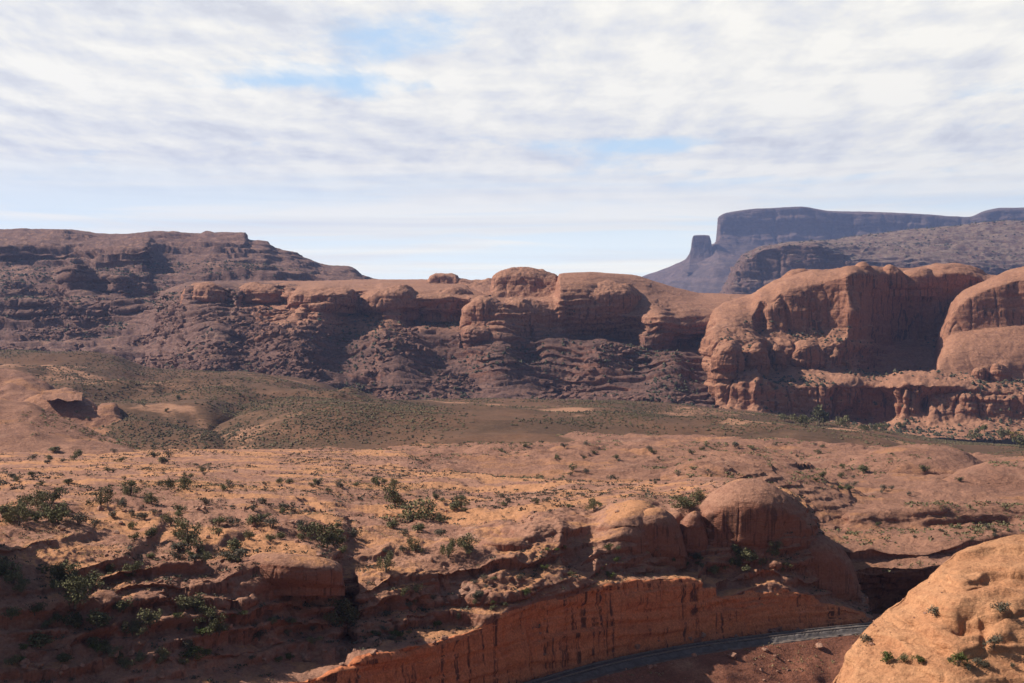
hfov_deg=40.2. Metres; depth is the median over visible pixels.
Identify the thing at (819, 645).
boulder
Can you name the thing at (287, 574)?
slickrock shoulder
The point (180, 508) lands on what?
shrub
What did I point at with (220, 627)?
shrub
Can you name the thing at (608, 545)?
shrub
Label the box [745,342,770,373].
sandstone dome
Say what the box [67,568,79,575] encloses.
shrub
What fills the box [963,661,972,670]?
shrub
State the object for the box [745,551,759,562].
shrub
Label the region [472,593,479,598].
shrub
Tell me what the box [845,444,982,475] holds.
slickrock
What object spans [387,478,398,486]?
juniper tree
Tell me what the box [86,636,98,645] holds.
shrub
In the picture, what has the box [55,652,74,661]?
shrub
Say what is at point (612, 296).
sandstone dome
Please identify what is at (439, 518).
juniper tree
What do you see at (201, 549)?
shrub
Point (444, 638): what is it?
boulder
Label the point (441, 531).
shrub
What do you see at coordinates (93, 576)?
shrub
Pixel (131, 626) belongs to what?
shrub
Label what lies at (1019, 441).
cottonwood tree
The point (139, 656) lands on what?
shrub
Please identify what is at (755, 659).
dry grass
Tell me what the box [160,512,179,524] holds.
shrub
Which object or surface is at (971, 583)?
foreground rock
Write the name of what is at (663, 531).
slickrock shoulder
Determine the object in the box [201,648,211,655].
shrub
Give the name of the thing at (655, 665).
rubble
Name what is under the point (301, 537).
shrub
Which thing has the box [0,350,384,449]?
hill
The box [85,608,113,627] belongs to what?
shrub
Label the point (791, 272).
sandstone dome
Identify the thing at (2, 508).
shrub
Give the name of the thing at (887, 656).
shrub
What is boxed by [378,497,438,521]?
juniper tree
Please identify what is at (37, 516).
shrub
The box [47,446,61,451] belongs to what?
shrub
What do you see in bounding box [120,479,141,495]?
juniper tree
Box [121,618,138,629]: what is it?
shrub
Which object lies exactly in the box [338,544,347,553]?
shrub
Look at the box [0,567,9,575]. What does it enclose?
shrub
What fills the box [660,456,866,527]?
slickrock
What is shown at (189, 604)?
shrub
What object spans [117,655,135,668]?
shrub
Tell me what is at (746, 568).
shrub
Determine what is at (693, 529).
slickrock shoulder
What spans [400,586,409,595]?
shrub
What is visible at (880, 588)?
slickrock
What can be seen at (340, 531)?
shrub
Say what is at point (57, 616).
shrub
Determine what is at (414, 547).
juniper tree
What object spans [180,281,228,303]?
sandstone dome
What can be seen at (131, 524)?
shrub
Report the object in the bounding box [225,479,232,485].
shrub
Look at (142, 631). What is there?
shrub
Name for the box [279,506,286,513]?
shrub
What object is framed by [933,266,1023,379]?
great dome
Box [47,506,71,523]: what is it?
shrub
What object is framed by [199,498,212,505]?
shrub
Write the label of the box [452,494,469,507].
juniper tree
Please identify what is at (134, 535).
shrub
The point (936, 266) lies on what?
sandstone dome
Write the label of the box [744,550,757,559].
shrub
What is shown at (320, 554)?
rubble
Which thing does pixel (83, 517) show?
shrub
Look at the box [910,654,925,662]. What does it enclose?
shrub
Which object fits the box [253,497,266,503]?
shrub
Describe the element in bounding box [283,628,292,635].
shrub
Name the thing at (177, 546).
shrub
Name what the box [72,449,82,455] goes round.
shrub
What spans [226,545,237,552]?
shrub
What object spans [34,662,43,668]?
boulder
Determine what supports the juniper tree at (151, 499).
on the mesa at (620, 615)
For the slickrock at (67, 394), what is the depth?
583.43 m
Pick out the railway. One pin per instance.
(588, 672)
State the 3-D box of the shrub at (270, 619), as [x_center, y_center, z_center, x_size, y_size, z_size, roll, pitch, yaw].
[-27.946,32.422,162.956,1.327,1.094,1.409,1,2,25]
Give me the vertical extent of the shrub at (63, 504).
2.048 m
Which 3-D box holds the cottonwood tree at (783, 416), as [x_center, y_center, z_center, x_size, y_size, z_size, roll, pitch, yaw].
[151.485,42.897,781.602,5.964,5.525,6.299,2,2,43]
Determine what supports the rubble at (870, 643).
on the foreground rock
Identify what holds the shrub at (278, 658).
on the mesa at (620, 615)
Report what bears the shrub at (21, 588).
on the mesa at (620, 615)
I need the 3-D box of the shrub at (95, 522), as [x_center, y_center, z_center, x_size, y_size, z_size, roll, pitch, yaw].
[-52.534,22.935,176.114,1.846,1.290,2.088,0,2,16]
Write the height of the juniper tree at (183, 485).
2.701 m
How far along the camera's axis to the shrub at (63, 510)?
173.83 m
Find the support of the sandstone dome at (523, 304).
on the ledge
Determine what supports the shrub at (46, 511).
on the mesa at (620, 615)
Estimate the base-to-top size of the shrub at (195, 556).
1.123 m
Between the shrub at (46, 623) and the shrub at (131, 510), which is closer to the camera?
the shrub at (46, 623)
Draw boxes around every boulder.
[18,658,29,665]
[20,650,28,656]
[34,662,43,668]
[58,525,65,530]
[60,664,68,669]
[97,505,103,510]
[109,648,118,657]
[127,650,134,655]
[441,635,448,640]
[726,652,736,658]
[815,642,822,648]
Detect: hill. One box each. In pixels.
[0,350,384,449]
[243,388,380,405]
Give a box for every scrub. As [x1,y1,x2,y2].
[0,254,1023,440]
[723,219,1023,292]
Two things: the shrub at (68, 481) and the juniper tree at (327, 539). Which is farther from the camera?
the shrub at (68, 481)
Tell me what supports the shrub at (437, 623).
on the mesa at (620, 615)
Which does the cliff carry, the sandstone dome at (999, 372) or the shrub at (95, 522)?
the sandstone dome at (999, 372)
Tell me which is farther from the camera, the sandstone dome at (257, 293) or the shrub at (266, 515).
the sandstone dome at (257, 293)
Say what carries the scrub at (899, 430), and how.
on the ledge
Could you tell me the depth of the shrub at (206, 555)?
165.16 m
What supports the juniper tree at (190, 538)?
on the mesa at (620, 615)
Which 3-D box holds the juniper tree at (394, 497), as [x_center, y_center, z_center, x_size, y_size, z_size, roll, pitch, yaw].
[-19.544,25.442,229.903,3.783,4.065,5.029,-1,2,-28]
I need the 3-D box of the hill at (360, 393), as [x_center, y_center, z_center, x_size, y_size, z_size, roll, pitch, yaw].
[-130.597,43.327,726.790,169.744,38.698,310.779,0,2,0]
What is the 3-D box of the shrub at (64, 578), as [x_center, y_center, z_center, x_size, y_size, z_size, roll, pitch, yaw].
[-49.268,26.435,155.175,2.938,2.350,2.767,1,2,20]
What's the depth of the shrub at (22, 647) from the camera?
143.06 m
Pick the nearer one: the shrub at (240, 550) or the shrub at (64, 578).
the shrub at (64, 578)
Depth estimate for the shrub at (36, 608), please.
147.49 m
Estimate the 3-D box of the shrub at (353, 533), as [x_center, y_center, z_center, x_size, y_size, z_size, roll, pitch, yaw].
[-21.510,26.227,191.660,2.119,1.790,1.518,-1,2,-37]
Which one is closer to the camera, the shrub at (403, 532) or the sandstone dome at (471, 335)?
the shrub at (403, 532)
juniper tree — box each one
[2,496,30,525]
[26,489,58,507]
[49,573,94,608]
[85,485,113,505]
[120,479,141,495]
[143,492,159,503]
[156,478,175,488]
[174,475,191,489]
[174,516,202,547]
[193,604,225,635]
[310,523,343,548]
[326,598,359,624]
[376,548,395,572]
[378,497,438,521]
[382,485,407,506]
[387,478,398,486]
[406,537,424,552]
[431,512,449,521]
[439,537,457,557]
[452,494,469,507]
[455,533,480,554]
[584,496,602,511]
[667,495,700,509]
[686,487,706,503]
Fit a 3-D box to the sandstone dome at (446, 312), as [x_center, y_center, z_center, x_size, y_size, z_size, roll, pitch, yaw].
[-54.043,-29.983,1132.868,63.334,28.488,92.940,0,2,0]
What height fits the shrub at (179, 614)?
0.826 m
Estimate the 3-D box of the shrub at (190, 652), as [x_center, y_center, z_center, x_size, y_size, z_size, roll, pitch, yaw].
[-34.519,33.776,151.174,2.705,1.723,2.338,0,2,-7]
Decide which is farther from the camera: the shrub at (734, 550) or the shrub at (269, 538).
the shrub at (734, 550)
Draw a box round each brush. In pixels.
[0,448,872,682]
[1,408,1023,610]
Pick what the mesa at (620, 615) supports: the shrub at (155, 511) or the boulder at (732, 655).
the shrub at (155, 511)
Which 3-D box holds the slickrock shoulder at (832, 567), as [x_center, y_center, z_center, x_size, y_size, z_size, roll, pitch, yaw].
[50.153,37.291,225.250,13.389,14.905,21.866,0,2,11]
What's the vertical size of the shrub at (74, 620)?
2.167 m
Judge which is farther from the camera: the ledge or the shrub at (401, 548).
the ledge
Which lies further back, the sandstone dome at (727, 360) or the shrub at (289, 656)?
the sandstone dome at (727, 360)
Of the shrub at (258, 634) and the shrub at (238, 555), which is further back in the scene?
the shrub at (238, 555)
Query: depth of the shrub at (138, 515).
183.03 m
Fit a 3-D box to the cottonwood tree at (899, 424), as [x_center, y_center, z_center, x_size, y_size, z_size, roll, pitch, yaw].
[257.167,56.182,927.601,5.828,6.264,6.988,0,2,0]
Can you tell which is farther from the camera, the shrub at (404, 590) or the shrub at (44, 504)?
the shrub at (44, 504)
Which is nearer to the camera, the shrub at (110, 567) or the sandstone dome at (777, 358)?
the shrub at (110, 567)
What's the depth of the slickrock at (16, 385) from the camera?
619.23 m
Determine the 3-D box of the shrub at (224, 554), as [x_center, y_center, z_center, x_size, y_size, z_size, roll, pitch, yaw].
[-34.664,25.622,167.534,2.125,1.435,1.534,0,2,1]
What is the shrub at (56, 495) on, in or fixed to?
on the mesa at (620, 615)
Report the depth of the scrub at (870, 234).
3272.35 m
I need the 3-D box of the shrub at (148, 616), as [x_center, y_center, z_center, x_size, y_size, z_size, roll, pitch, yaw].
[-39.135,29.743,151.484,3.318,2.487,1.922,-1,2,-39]
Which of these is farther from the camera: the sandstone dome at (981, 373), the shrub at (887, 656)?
the sandstone dome at (981, 373)
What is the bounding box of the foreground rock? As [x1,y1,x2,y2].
[833,533,1023,682]
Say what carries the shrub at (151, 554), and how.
on the mesa at (620, 615)
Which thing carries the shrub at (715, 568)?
on the mesa at (620, 615)
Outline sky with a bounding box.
[0,0,1023,279]
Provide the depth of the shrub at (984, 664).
65.02 m
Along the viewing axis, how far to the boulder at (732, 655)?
194.31 m
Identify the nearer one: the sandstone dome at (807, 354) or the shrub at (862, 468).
the shrub at (862, 468)
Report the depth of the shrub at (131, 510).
185.79 m
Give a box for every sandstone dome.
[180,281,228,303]
[239,282,284,304]
[285,287,359,312]
[358,284,421,319]
[418,287,472,321]
[459,295,499,328]
[460,325,490,348]
[490,267,557,297]
[504,296,552,327]
[587,280,640,327]
[710,340,744,378]
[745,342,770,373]
[769,344,787,370]
[781,269,808,277]
[790,340,826,369]
[855,261,880,296]
[883,264,907,296]
[903,268,937,295]
[926,263,983,274]
[971,367,988,379]
[989,363,1011,381]
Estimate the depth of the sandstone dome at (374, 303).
1083.52 m
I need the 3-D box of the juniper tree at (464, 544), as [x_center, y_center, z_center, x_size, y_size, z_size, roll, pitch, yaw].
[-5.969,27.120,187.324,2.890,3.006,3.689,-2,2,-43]
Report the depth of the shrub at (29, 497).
189.99 m
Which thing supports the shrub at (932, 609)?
on the foreground rock
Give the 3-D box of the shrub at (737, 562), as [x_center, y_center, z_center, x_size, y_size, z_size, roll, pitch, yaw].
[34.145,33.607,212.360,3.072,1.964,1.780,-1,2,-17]
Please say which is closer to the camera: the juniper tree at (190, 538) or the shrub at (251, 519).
the juniper tree at (190, 538)
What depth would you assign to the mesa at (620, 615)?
186.07 m
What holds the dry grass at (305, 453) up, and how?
on the mesa at (620, 615)
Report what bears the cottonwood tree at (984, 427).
on the cliff
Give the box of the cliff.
[697,263,1023,440]
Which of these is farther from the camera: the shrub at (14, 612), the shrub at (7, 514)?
the shrub at (7, 514)
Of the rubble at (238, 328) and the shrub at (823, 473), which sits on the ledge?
the rubble at (238, 328)
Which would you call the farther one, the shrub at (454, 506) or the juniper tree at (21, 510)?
the shrub at (454, 506)
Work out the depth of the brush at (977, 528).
354.60 m
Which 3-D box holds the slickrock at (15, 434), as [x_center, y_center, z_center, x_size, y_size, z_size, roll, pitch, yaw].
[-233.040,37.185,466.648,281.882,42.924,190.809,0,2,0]
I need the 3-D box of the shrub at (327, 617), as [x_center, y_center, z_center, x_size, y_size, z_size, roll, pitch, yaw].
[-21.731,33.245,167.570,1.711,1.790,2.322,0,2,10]
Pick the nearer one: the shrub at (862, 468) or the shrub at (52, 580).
the shrub at (52, 580)
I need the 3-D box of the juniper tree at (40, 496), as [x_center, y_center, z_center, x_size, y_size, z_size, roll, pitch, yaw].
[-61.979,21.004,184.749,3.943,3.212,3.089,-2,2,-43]
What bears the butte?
on the mesa at (739, 233)
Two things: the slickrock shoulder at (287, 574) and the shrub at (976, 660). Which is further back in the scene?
the slickrock shoulder at (287, 574)
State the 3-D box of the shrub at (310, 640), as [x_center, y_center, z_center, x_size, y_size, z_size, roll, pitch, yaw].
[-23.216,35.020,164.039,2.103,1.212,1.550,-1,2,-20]
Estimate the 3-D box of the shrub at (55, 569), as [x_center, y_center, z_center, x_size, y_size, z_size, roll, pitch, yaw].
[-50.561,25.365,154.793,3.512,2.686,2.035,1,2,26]
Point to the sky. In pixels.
(380, 139)
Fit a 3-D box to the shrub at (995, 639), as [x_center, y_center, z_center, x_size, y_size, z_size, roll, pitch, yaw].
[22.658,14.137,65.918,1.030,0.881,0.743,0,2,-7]
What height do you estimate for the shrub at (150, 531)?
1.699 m
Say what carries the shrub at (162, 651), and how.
on the mesa at (620, 615)
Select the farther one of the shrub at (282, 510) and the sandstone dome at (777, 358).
the sandstone dome at (777, 358)
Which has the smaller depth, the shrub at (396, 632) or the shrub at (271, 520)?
the shrub at (396, 632)
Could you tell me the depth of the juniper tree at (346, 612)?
169.36 m
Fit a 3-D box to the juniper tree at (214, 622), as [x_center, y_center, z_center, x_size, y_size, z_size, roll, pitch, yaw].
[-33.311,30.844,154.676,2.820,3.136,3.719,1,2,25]
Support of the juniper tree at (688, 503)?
on the mesa at (620, 615)
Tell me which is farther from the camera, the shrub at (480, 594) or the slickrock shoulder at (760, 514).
the slickrock shoulder at (760, 514)
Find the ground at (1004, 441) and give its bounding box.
[929,437,1016,444]
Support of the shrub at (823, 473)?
on the slickrock at (829, 505)
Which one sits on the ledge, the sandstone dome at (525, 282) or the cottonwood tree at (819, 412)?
the sandstone dome at (525, 282)
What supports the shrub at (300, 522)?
on the mesa at (620, 615)
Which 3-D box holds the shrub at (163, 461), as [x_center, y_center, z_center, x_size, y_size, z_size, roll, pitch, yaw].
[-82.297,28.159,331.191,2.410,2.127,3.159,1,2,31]
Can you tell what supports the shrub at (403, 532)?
on the mesa at (620, 615)
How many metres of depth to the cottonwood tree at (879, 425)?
803.56 m
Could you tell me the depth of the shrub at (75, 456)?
356.79 m
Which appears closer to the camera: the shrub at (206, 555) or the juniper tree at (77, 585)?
the juniper tree at (77, 585)
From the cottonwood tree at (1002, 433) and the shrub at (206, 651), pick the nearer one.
the shrub at (206, 651)
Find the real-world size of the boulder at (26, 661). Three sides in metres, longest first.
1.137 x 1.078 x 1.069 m
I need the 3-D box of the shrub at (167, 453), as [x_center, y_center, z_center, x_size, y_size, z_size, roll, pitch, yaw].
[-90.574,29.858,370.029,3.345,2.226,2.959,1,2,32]
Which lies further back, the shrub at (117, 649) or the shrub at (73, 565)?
the shrub at (73, 565)
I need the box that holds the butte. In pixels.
[682,235,712,271]
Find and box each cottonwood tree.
[779,413,789,421]
[790,414,809,425]
[805,404,829,424]
[835,415,850,427]
[859,423,869,430]
[872,422,888,431]
[896,422,904,427]
[966,428,983,438]
[979,424,987,431]
[989,426,1010,440]
[1006,431,1021,437]
[1012,434,1023,447]
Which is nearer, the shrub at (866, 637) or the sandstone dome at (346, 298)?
the shrub at (866, 637)
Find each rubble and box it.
[0,269,706,403]
[3,452,832,676]
[592,654,802,682]
[850,582,942,648]
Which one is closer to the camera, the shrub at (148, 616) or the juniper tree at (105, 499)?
the shrub at (148, 616)
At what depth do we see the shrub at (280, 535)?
180.94 m
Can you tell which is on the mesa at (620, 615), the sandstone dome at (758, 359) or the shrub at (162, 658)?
the shrub at (162, 658)
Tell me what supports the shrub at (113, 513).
on the mesa at (620, 615)
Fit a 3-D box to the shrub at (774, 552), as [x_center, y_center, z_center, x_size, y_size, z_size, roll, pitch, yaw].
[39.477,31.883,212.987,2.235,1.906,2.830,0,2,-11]
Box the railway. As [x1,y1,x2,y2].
[523,614,881,682]
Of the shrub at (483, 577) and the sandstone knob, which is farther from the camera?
the sandstone knob
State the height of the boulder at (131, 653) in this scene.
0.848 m
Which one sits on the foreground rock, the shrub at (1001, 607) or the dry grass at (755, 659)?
the shrub at (1001, 607)
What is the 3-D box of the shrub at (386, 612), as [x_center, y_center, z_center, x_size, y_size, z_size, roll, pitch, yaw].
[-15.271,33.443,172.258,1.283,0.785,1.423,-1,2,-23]
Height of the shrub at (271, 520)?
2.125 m
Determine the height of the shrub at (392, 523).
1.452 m
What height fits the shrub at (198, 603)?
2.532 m
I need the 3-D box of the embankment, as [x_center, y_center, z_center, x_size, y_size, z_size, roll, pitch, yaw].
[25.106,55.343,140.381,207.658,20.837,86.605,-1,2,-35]
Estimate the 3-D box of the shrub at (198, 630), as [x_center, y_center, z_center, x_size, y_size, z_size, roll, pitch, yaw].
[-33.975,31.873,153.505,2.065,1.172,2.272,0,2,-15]
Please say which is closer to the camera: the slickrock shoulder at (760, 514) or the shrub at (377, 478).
the slickrock shoulder at (760, 514)
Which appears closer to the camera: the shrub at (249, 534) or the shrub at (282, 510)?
the shrub at (249, 534)
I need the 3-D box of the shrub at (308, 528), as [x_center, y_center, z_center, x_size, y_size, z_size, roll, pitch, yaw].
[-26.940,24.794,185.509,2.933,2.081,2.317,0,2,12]
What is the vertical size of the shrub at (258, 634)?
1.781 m
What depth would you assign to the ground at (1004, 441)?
1286.79 m
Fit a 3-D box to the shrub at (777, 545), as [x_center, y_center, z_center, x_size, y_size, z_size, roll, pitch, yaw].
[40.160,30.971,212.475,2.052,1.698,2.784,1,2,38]
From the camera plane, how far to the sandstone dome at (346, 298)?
1068.58 m
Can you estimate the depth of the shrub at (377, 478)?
281.01 m
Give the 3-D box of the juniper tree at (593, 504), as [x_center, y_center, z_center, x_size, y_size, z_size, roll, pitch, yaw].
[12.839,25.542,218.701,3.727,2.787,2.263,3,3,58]
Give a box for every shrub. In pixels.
[0,501,15,513]
[0,555,22,571]
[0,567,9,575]
[1,508,14,522]
[1,606,21,619]
[3,567,23,583]
[3,654,20,664]
[12,581,26,591]
[14,575,30,584]
[16,493,34,502]
[18,643,28,649]
[24,601,47,615]
[26,631,54,647]
[29,508,44,520]
[36,505,52,517]
[40,502,52,508]
[40,618,54,628]
[41,559,69,578]
[42,487,65,502]
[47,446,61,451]
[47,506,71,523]
[49,577,60,587]
[51,612,65,622]
[52,504,68,520]
[55,570,79,586]
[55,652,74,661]
[58,500,68,508]
[61,561,80,572]
[61,610,82,627]
[62,478,73,483]
[66,511,89,524]
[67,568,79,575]
[69,453,78,458]
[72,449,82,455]
[83,569,104,589]
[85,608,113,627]
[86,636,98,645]
[88,642,102,651]
[89,518,101,527]
[92,639,116,653]
[95,572,113,581]
[103,563,114,571]
[107,645,122,658]
[108,510,116,518]
[111,597,134,611]
[112,498,126,508]
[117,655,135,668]
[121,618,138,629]
[121,619,144,635]
[122,560,142,573]
[122,566,136,576]
[125,508,134,514]
[127,521,137,528]
[128,531,140,539]
[131,625,147,635]
[135,649,146,661]
[136,512,150,519]
[137,607,162,627]
[144,524,157,537]
[145,552,155,557]
[148,450,160,457]
[148,509,158,514]
[152,654,167,664]
[155,647,171,656]
[158,456,169,462]
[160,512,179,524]
[163,451,174,456]
[169,542,189,551]
[171,550,183,558]
[172,503,187,512]
[173,612,183,618]
[174,595,196,609]
[177,595,200,609]
[178,658,189,665]
[179,645,203,659]
[181,639,194,648]
[185,550,194,555]
[187,554,202,561]
[190,591,206,612]
[193,551,211,561]
[193,627,210,636]
[198,544,204,553]
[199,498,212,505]
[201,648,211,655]
[209,515,226,525]
[210,526,223,535]
[213,623,228,635]
[214,551,228,559]
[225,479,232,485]
[225,516,237,525]
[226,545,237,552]
[227,538,242,548]
[227,549,245,561]
[233,547,249,554]
[243,530,255,539]
[245,513,262,525]
[251,629,268,641]
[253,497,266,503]
[261,515,279,527]
[262,512,271,519]
[265,533,276,541]
[266,616,277,623]
[274,656,282,661]
[275,531,285,538]
[277,502,290,508]
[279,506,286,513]
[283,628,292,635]
[284,653,294,659]
[296,517,307,528]
[296,521,319,533]
[296,532,311,540]
[306,636,323,643]
[323,611,337,626]
[336,529,344,533]
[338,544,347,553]
[347,527,362,537]
[370,475,381,482]
[382,610,392,615]
[386,519,399,527]
[388,628,400,637]
[397,527,408,535]
[399,545,407,551]
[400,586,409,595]
[411,522,423,531]
[412,583,422,591]
[432,493,439,499]
[433,621,441,627]
[434,528,446,534]
[450,502,458,509]
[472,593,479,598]
[474,589,485,597]
[479,573,487,581]
[515,573,524,579]
[603,543,613,549]
[605,571,615,578]
[689,551,700,559]
[708,564,720,573]
[729,559,742,566]
[730,543,739,551]
[733,547,746,558]
[736,549,753,556]
[741,565,750,571]
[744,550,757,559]
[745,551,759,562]
[759,558,768,565]
[766,546,779,555]
[768,540,782,549]
[782,559,792,568]
[818,469,826,476]
[854,633,871,641]
[858,465,869,471]
[880,651,893,663]
[897,653,909,661]
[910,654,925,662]
[919,464,929,471]
[926,604,939,615]
[947,652,969,665]
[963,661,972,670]
[971,657,981,665]
[976,659,989,667]
[980,634,1003,649]
[990,601,1010,612]
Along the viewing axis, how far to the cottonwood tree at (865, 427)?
726.04 m
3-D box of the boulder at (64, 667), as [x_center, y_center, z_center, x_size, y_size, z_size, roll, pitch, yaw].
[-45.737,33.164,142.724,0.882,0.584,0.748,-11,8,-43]
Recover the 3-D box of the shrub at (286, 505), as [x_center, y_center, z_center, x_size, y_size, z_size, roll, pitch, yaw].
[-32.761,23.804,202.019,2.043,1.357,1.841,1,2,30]
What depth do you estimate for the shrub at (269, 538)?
178.86 m
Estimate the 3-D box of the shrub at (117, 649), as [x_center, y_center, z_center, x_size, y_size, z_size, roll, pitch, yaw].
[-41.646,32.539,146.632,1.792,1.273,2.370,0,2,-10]
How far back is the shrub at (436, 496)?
253.57 m
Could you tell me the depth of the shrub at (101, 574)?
158.63 m
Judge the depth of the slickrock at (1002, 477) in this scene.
375.75 m
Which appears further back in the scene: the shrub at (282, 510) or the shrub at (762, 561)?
the shrub at (762, 561)
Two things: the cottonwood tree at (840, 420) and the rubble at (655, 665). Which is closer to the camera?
the rubble at (655, 665)
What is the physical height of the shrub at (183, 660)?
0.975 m
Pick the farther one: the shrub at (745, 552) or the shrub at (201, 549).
the shrub at (745, 552)
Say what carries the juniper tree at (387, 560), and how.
on the mesa at (620, 615)
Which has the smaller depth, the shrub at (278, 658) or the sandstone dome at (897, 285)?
the shrub at (278, 658)
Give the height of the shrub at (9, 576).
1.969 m
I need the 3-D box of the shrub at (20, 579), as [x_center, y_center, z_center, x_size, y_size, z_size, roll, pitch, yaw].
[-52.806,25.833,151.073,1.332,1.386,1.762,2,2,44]
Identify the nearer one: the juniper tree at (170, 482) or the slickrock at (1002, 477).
the juniper tree at (170, 482)
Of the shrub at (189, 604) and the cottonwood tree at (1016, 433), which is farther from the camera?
the cottonwood tree at (1016, 433)
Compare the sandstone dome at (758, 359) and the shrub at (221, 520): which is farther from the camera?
the sandstone dome at (758, 359)
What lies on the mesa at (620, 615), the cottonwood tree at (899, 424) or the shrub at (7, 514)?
the shrub at (7, 514)
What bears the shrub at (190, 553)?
on the mesa at (620, 615)
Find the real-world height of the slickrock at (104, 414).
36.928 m
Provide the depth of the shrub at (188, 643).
151.67 m
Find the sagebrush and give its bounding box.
[0,349,1023,457]
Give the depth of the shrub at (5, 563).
153.19 m
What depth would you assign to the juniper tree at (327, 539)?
180.53 m
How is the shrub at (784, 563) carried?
on the mesa at (620, 615)
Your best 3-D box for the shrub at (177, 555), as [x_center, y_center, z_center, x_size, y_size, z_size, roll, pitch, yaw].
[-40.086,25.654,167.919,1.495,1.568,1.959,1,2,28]
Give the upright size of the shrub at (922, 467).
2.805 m
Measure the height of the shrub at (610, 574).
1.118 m
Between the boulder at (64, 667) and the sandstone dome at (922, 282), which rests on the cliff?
the sandstone dome at (922, 282)
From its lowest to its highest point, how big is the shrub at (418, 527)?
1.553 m
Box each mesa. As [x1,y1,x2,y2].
[0,228,374,362]
[0,449,873,682]
[642,207,1023,292]
[719,220,1023,293]
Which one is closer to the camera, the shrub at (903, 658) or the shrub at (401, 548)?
the shrub at (903, 658)
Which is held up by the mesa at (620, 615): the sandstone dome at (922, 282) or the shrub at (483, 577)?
the shrub at (483, 577)
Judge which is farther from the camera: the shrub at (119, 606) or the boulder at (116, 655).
the shrub at (119, 606)
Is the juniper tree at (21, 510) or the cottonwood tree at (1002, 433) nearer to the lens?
the juniper tree at (21, 510)
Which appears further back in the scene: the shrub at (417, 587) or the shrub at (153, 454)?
the shrub at (153, 454)
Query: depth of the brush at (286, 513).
237.29 m
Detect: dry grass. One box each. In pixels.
[0,449,837,661]
[620,638,840,682]
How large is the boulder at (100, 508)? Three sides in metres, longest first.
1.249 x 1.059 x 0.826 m
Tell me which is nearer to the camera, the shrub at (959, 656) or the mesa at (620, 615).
the shrub at (959, 656)
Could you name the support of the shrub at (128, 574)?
on the mesa at (620, 615)
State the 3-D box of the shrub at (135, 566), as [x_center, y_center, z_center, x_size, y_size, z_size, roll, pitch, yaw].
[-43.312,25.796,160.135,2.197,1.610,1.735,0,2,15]
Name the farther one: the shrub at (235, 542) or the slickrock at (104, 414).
the slickrock at (104, 414)
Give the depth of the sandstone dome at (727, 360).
966.59 m
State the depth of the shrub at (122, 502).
195.56 m
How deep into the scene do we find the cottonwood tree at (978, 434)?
881.39 m
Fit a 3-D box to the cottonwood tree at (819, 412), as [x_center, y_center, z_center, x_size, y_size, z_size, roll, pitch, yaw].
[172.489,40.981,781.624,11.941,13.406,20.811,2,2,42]
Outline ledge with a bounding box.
[124,272,748,407]
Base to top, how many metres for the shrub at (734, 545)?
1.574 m
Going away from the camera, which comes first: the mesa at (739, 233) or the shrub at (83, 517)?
the shrub at (83, 517)
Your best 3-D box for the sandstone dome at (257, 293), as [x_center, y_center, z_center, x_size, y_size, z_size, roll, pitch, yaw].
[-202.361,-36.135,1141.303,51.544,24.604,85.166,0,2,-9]
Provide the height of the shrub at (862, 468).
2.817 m
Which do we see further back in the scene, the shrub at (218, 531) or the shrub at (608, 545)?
the shrub at (608, 545)
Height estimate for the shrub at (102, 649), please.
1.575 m
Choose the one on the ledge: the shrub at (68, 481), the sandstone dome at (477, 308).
the sandstone dome at (477, 308)
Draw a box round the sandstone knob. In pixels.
[426,273,491,295]
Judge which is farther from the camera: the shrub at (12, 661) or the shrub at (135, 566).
the shrub at (135, 566)
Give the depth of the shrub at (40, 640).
144.66 m
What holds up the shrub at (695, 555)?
on the mesa at (620, 615)
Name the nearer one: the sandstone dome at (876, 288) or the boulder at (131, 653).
the boulder at (131, 653)
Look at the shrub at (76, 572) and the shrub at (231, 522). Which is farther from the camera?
the shrub at (231, 522)
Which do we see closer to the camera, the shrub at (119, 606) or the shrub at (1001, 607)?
the shrub at (1001, 607)
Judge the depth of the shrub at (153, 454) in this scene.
369.46 m
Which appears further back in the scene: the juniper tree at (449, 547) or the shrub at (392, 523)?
the shrub at (392, 523)
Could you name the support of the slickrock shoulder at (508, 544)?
on the mesa at (620, 615)
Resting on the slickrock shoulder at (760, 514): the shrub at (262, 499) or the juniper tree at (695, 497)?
the juniper tree at (695, 497)
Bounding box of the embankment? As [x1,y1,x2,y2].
[581,635,858,682]
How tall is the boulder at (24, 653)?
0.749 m
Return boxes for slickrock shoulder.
[249,552,345,595]
[479,537,528,551]
[642,507,688,568]
[680,511,707,558]
[699,478,818,549]
[809,534,861,603]
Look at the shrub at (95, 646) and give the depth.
146.94 m
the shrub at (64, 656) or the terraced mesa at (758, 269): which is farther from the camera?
the terraced mesa at (758, 269)
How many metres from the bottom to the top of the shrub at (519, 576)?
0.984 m
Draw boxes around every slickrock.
[0,368,54,400]
[0,398,135,453]
[24,394,124,440]
[41,387,82,400]
[294,431,1023,613]
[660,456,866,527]
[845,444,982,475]
[942,460,1023,490]

